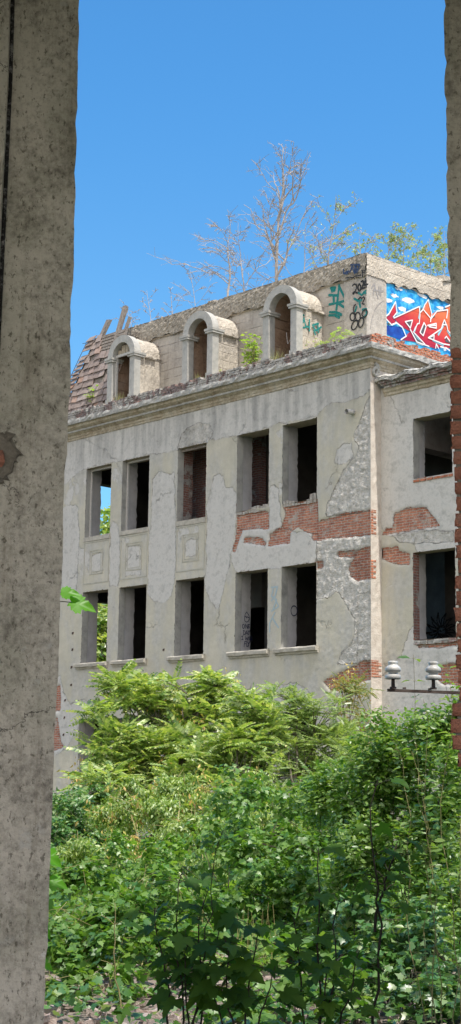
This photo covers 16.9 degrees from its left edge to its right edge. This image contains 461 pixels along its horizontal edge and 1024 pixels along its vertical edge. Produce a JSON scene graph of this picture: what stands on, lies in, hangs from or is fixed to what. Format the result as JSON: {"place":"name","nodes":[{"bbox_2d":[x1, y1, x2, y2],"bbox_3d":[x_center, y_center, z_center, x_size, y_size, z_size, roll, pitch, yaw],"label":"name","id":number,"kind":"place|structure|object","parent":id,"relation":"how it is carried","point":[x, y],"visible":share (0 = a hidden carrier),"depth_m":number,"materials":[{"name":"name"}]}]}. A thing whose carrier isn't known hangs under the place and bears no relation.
{"place":"outdoors","nodes":[
{"label":"outdoors","id":0,"kind":"place"},
{"bbox_2d":[53,252,452,836],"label":"abandoned building","id":1,"kind":"structure","parent":0,"point":[243,537],"depth_m":48.51,"materials":[{"name":"paint"}]},
{"bbox_2d":[78,719,94,787],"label":"window","id":2,"kind":"structure","parent":1,"relation":"in","point":[85,728],"depth_m":52.44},
{"bbox_2d":[84,385,96,401],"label":"ledge shrub","id":3,"kind":"object","parent":1,"relation":"on","point":[90,392],"visible":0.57,"depth_m":54.33,"materials":[{"name":"green plant"}]},
{"bbox_2d":[73,589,118,669],"bbox_3d":[-4.407,3.983,52.616,0.921,2.679,1.710,10,-13,-42],"label":"window","id":4,"kind":"structure","parent":1,"relation":"in","point":[89,619],"depth_m":53.08,"materials":[{"name":"concrete"}]},
{"bbox_2d":[83,464,122,541],"bbox_3d":[-4.265,-0.283,53.362,0.802,2.615,1.600,10,-13,-42],"label":"window","id":5,"kind":"structure","parent":1,"relation":"in","point":[93,476],"depth_m":53.83,"materials":[{"name":"concrete"}]},
{"bbox_2d":[112,299,140,326],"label":"dry twigs","id":6,"kind":"object","parent":1,"relation":"on","point":[128,315],"visible":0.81,"depth_m":56.34,"materials":[{"name":"plant"}]},
{"bbox_2d":[110,584,146,666],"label":"window","id":7,"kind":"structure","parent":1,"relation":"in","point":[125,624],"depth_m":51.68,"materials":[{"name":"concrete"}]},
{"bbox_2d":[119,455,149,535],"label":"window","id":8,"kind":"structure","parent":1,"relation":"in","point":[129,474],"depth_m":52.39,"materials":[{"name":"concrete"}]},
{"bbox_2d":[141,288,159,319],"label":"dry twigs","id":9,"kind":"object","parent":1,"relation":"on","point":[148,303],"visible":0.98,"depth_m":56.51,"materials":[{"name":"plant"}]},
{"bbox_2d":[161,287,190,313],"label":"dry twigs","id":10,"kind":"object","parent":1,"relation":"on","point":[189,292],"visible":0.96,"depth_m":55.43,"materials":[{"name":"plant"}]},
{"bbox_2d":[166,577,204,662],"bbox_3d":[-1.119,3.421,49.130,0.919,2.681,1.700,10,-13,-42],"label":"window","id":11,"kind":"structure","parent":1,"relation":"in","point":[181,642],"depth_m":49.60,"materials":[{"name":"concrete"}]},
{"bbox_2d":[175,442,206,526],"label":"window","id":12,"kind":"structure","parent":1,"relation":"in","point":[185,455],"depth_m":50.33,"materials":[{"name":"concrete"}]},
{"bbox_2d":[170,265,217,306],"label":"dry twigs","id":13,"kind":"object","parent":1,"relation":"on","point":[192,286],"visible":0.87,"depth_m":55.55,"materials":[{"name":"plant"}]},
{"bbox_2d":[147,210,248,295],"bbox_3d":[-0.661,-8.308,55.063,3.478,3.968,3.504,-5,-12,31],"label":"bare tree","id":14,"kind":"object","parent":1,"relation":"on","point":[229,267],"visible":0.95,"depth_m":54.48,"materials":[{"name":"plant"}]},
{"bbox_2d":[199,203,297,291],"bbox_3d":[1.092,-8.284,54.344,3.168,3.702,4.533,10,-13,-42],"label":"bare tree","id":15,"kind":"object","parent":1,"relation":"on","point":[231,252],"visible":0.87,"depth_m":54.25,"materials":[{"name":"plant"}]},
{"bbox_2d":[239,332,262,366],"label":"ledge shrub","id":16,"kind":"object","parent":1,"relation":"on","point":[252,355],"visible":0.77,"depth_m":48.95,"materials":[{"name":"green plant"}]},
{"bbox_2d":[226,569,281,658],"bbox_3d":[0.815,3.094,47.104,0.975,2.680,1.740,10,-13,-42],"label":"window","id":17,"kind":"structure","parent":1,"relation":"in","point":[243,579],"depth_m":47.57,"materials":[{"name":"concrete"}]},
{"bbox_2d":[236,429,282,514],"bbox_3d":[0.959,-1.187,47.854,0.764,2.585,1.630,10,-13,-42],"label":"window","id":18,"kind":"structure","parent":1,"relation":"in","point":[244,441],"depth_m":48.35,"materials":[{"name":"grey concrete"}]},
{"bbox_2d":[238,140,315,280],"bbox_3d":[1.647,-9.723,53.230,2.473,6.176,3.012,10,-13,-42],"label":"bare tree","id":19,"kind":"object","parent":1,"relation":"on","point":[267,237],"visible":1,"depth_m":53.21,"materials":[{"name":"plant"}]},
{"bbox_2d":[272,562,318,655],"bbox_3d":[2.172,2.857,45.639,0.928,2.680,1.760,10,-13,-42],"label":"window","id":20,"kind":"structure","parent":1,"relation":"in","point":[289,610],"depth_m":46.10,"materials":[{"name":"concrete"}]},
{"bbox_2d":[241,212,352,286],"bbox_3d":[2.311,-8.408,53.064,3.814,3.540,2.247,2,-10,-7],"label":"bare tree","id":21,"kind":"object","parent":1,"relation":"on","point":[304,250],"visible":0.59,"depth_m":53.02,"materials":[{"name":"plant"}]},
{"bbox_2d":[280,712,316,791],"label":"window","id":22,"kind":"structure","parent":1,"relation":"in","point":[289,712],"depth_m":45.55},
{"bbox_2d":[282,418,316,506],"bbox_3d":[2.329,-1.419,46.402,0.773,2.589,1.650,10,-13,-42],"label":"window","id":23,"kind":"structure","parent":1,"relation":"in","point":[289,472],"depth_m":46.89,"materials":[{"name":"grey concrete"}]},
{"bbox_2d":[305,338,329,348],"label":"ledge shrub","id":24,"kind":"object","parent":1,"relation":"on","point":[316,344],"visible":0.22,"depth_m":46.76,"materials":[{"name":"green plant"}]},
{"bbox_2d":[286,192,362,268],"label":"sparse tree","id":25,"kind":"object","parent":1,"relation":"on","point":[347,232],"visible":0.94,"depth_m":51.35,"materials":[{"name":"green plant"}]},
{"bbox_2d":[318,327,354,343],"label":"ledge seedling","id":26,"kind":"object","parent":1,"relation":"on","point":[332,336],"visible":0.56,"depth_m":46.17,"materials":[{"name":"green plant"}]},
{"bbox_2d":[346,234,380,255],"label":"roof shrub","id":27,"kind":"object","parent":1,"relation":"on","point":[361,245],"visible":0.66,"depth_m":49.60,"materials":[{"name":"green plant"}]},
{"bbox_2d":[359,221,418,263],"bbox_3d":[4.878,-8.257,50.307,2.230,2.373,1.661,1,-10,-3],"label":"roof shrub","id":28,"kind":"object","parent":1,"relation":"on","point":[391,236],"visible":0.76,"depth_m":50.07,"materials":[{"name":"green plant"}]},
{"bbox_2d":[388,222,418,267],"bbox_3d":[5.592,-8.162,50.273,1.052,2.184,1.276,-1,-10,8],"label":"roof shrub","id":29,"kind":"object","parent":1,"relation":"on","point":[401,231],"visible":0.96,"depth_m":50.21,"materials":[{"name":"green plant"}]},
{"bbox_2d":[398,225,448,275],"bbox_3d":[6.514,-8.110,51.454,1.924,2.515,1.498,-2,-10,14],"label":"roof shrub","id":30,"kind":"object","parent":1,"relation":"on","point":[424,255],"visible":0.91,"depth_m":51.37,"materials":[{"name":"green plant"}]},
{"bbox_2d":[419,228,447,275],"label":"roof shrub","id":31,"kind":"object","parent":1,"relation":"on","point":[444,245],"visible":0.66,"depth_m":52.36,"materials":[{"name":"green plant"}]},
{"bbox_2d":[45,835,460,1023],"bbox_3d":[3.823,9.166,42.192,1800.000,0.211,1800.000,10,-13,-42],"label":"ground","id":32,"kind":"structure","parent":0,"point":[384,1018],"depth_m":12.03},
{"bbox_2d":[45,586,95,971],"bbox_3d":[-1.179,1.964,9.846,0.461,2.982,0.599,5,-11,-21],"label":"maple sapling","id":33,"kind":"object","parent":32,"relation":"on","point":[78,603],"visible":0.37,"depth_m":9.91,"materials":[{"name":"green plant"}]},
{"bbox_2d":[50,777,113,865],"bbox_3d":[-3.128,6.190,30.433,2.005,2.053,6.273,1,-10,-2],"label":"dark shrub","id":34,"kind":"object","parent":32,"relation":"on","point":[68,811],"visible":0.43,"depth_m":29.72,"materials":[{"name":"green plant"}]},
{"bbox_2d":[96,603,107,661],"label":"broadleaf tree","id":35,"kind":"object","parent":32,"relation":"on","point":[102,627],"visible":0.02,"depth_m":66.57,"materials":[{"name":"green plant"}]},
{"bbox_2d":[100,506,109,534],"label":"broadleaf tree","id":36,"kind":"object","parent":32,"relation":"on","point":[105,528],"visible":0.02,"depth_m":76.16,"materials":[{"name":"green plant"}]},
{"bbox_2d":[85,907,140,1023],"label":"young shoot","id":37,"kind":"object","parent":32,"relation":"on","point":[122,1014],"visible":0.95,"depth_m":10.79,"materials":[{"name":"green plant"}]},
{"bbox_2d":[44,846,225,1006],"bbox_3d":[-0.905,3.555,13.585,1.827,1.150,3.465,1,-10,-2],"label":"weed clump","id":38,"kind":"object","parent":32,"relation":"on","point":[77,953],"visible":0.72,"depth_m":12.99,"materials":[{"name":"green plant"}]},
{"bbox_2d":[57,658,257,845],"bbox_3d":[-1.755,5.588,35.444,4.540,4.764,7.178,-2,-10,15],"label":"tree of heaven","id":39,"kind":"object","parent":32,"relation":"on","point":[140,744],"visible":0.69,"depth_m":36.01,"materials":[{"name":"green plant"}]},
{"bbox_2d":[51,763,281,895],"bbox_3d":[-1.020,5.094,25.109,3.647,2.217,6.965,0,-10,4],"label":"vine thicket","id":40,"kind":"object","parent":32,"relation":"on","point":[130,809],"visible":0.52,"depth_m":25.51,"materials":[{"name":"green plant"}]},
{"bbox_2d":[118,873,242,1023],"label":"maple sapling","id":41,"kind":"object","parent":32,"relation":"on","point":[164,1000],"visible":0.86,"depth_m":9.80,"materials":[{"name":"green plant"}]},
{"bbox_2d":[121,682,298,846],"bbox_3d":[-0.310,5.446,32.623,3.196,4.110,6.961,-1,-10,8],"label":"tree of heaven","id":42,"kind":"object","parent":32,"relation":"on","point":[240,742],"visible":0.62,"depth_m":34.25,"materials":[{"name":"green plant"}]},
{"bbox_2d":[191,831,240,1023],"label":"maple leader","id":43,"kind":"object","parent":32,"relation":"on","point":[219,871],"visible":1,"depth_m":9.71,"materials":[{"name":"green plant"}]},
{"bbox_2d":[0,0,460,1023],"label":"wall","id":44,"kind":"structure","parent":32,"relation":"on","point":[38,82],"depth_m":7.80,"materials":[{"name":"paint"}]},
{"bbox_2d":[387,687,459,693],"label":"iron bar","id":45,"kind":"object","parent":44,"relation":"attached to","point":[404,689],"visible":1,"depth_m":9.78,"materials":[{"name":"black metal"}]},
{"bbox_2d":[385,661,400,688],"bbox_3d":[1.026,1.028,9.813,0.099,0.174,0.099,10,-13,-42],"label":"insulator","id":46,"kind":"object","parent":45,"relation":"on","point":[392,668],"visible":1,"depth_m":9.79,"materials":[{"name":"ceramic"}]},
{"bbox_2d":[425,661,440,688],"bbox_3d":[1.281,1.032,9.818,0.099,0.174,0.099,10,-13,-42],"label":"insulator","id":47,"kind":"object","parent":45,"relation":"on","point":[433,669],"visible":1,"depth_m":9.79,"materials":[{"name":"ceramic"}]},
{"bbox_2d":[77,764,388,959],"bbox_3d":[0.205,3.838,17.521,2.599,1.984,5.086,5,-11,-25],"label":"lobed shrub","id":48,"kind":"object","parent":32,"relation":"on","point":[248,861],"visible":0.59,"depth_m":16.69,"materials":[{"name":"green plant"}]},
{"bbox_2d":[174,911,306,1023],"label":"maple sapling","id":49,"kind":"object","parent":32,"relation":"on","point":[240,971],"visible":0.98,"depth_m":9.60,"materials":[{"name":"green plant"}]},
{"bbox_2d":[44,958,446,1023],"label":"creepers","id":50,"kind":"object","parent":32,"relation":"on","point":[69,999],"visible":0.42,"depth_m":11.29,"materials":[{"name":"green plant"}]},
{"bbox_2d":[204,902,287,967],"bbox_3d":[0.116,3.896,14.192,0.760,0.607,0.740,10,-13,-42],"label":"fern tuft","id":51,"kind":"object","parent":32,"relation":"on","point":[261,953],"visible":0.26,"depth_m":14.23,"materials":[{"name":"green plant"}]},
{"bbox_2d":[43,947,450,1023],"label":"rubble","id":52,"kind":"object","parent":32,"relation":"on","point":[50,1017],"visible":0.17,"depth_m":11.54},
{"bbox_2d":[49,836,460,979],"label":"undergrowth","id":53,"kind":"object","parent":32,"relation":"on","point":[307,943],"visible":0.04,"depth_m":15.84,"materials":[{"name":"green plant"}]},
{"bbox_2d":[184,947,394,1023],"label":"seedling patch","id":54,"kind":"object","parent":32,"relation":"on","point":[267,1017],"visible":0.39,"depth_m":11.18,"materials":[{"name":"green plant"}]},
{"bbox_2d":[214,680,368,855],"bbox_3d":[1.597,5.606,33.525,4.125,4.169,7.215,1,-10,-1],"label":"locust tree","id":55,"kind":"object","parent":32,"relation":"on","point":[325,734],"visible":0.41,"depth_m":35.11,"materials":[{"name":"green plant"}]},
{"bbox_2d":[264,843,381,1023],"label":"maple sapling","id":56,"kind":"object","parent":32,"relation":"on","point":[326,1005],"visible":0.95,"depth_m":9.74,"materials":[{"name":"green plant"}]},
{"bbox_2d":[321,663,398,768],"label":"locust tree","id":57,"kind":"object","parent":32,"relation":"on","point":[352,689],"visible":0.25,"depth_m":36.88,"materials":[{"name":"green plant"}]},
{"bbox_2d":[289,675,460,975],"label":"hedge shrub","id":58,"kind":"object","parent":32,"relation":"on","point":[324,790],"visible":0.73,"depth_m":14.46,"materials":[{"name":"green plant"}]},
{"bbox_2d":[342,777,422,1023],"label":"maple sapling","id":59,"kind":"object","parent":32,"relation":"on","point":[394,876],"visible":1,"depth_m":9.86,"materials":[{"name":"green plant"}]},
{"bbox_2d":[328,882,460,1022],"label":"tangled shrub","id":60,"kind":"object","parent":32,"relation":"on","point":[394,963],"visible":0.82,"depth_m":12.12,"materials":[{"name":"green plant"}]},
{"bbox_2d":[386,655,460,1023],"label":"fruit sapling","id":61,"kind":"object","parent":32,"relation":"on","point":[431,958],"visible":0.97,"depth_m":10.52,"materials":[{"name":"green plant"}]},
{"bbox_2d":[70,0,449,523],"label":"sky","id":62,"kind":"structure","parent":0,"point":[177,99],"materials":[{"name":"blue"}]},
{"bbox_2d":[374,361,460,840],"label":"side wing","id":63,"kind":"structure","parent":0,"point":[418,511],"depth_m":43.23,"materials":[{"name":"grey concrete"}]},
{"bbox_2d":[413,412,452,478],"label":"window","id":64,"kind":"structure","parent":63,"relation":"in","point":[418,423],"depth_m":43.69,"materials":[{"name":"grey concrete"}]},
{"bbox_2d":[413,547,456,639],"bbox_3d":[5.791,2.263,42.533,0.686,2.490,1.700,10,-13,-42],"label":"window","id":65,"kind":"structure","parent":63,"relation":"in","point":[419,562],"depth_m":43.05,"materials":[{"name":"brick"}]}
]}

